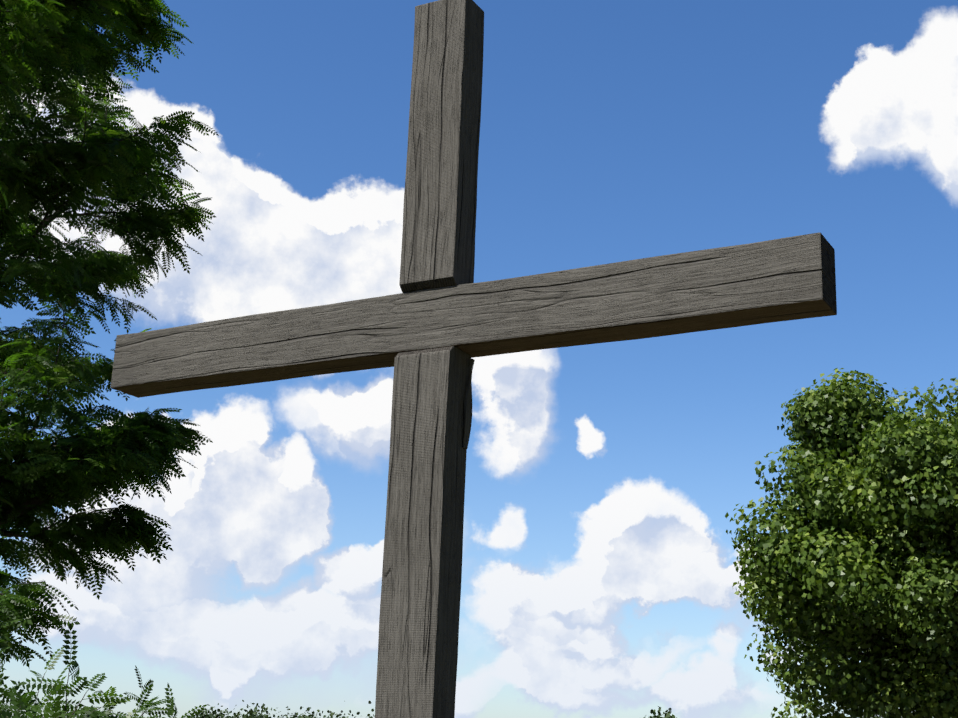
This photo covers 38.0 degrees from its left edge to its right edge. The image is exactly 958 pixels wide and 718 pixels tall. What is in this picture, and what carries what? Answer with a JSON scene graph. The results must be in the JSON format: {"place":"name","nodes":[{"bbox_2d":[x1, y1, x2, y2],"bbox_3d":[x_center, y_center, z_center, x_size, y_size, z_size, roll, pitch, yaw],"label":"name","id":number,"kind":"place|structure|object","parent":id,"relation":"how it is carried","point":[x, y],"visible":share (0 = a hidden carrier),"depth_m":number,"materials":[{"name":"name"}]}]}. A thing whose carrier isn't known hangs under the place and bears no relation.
{"place":"outdoors","nodes":[
{"label":"outdoors","id":0,"kind":"place"},
{"bbox_2d":[0,0,957,717],"label":"sky","id":1,"kind":"structure","parent":0,"point":[602,480],"materials":[{"name":"blue"}]},
{"bbox_3d":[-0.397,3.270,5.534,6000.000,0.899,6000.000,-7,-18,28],"label":"ground","id":2,"kind":"structure","parent":0,"visible":0},
{"bbox_2d":[0,595,207,717],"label":"scrub locust","id":3,"kind":"object","parent":2,"relation":"on","point":[19,702],"visible":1,"depth_m":5.70,"materials":[{"name":"green plant"}]},
{"bbox_2d":[0,0,218,668],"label":"locust tree","id":4,"kind":"object","parent":2,"relation":"on","point":[41,41],"visible":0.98,"depth_m":10.24,"materials":[{"name":"green plant"}]},
{"bbox_2d":[0,700,676,717],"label":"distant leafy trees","id":5,"kind":"object","parent":2,"relation":"on","point":[214,714],"visible":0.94,"depth_m":279.60,"materials":[{"name":"green plant"}]},
{"bbox_2d":[111,0,836,717],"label":"cross","id":6,"kind":"object","parent":2,"relation":"on","point":[435,326],"visible":1,"depth_m":6.41,"materials":[{"name":"grey wood"}]},
{"bbox_2d":[725,368,957,717],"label":"linden tree","id":7,"kind":"object","parent":2,"relation":"on","point":[857,559],"visible":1,"depth_m":26.49,"materials":[{"name":"green plant"}]}
]}

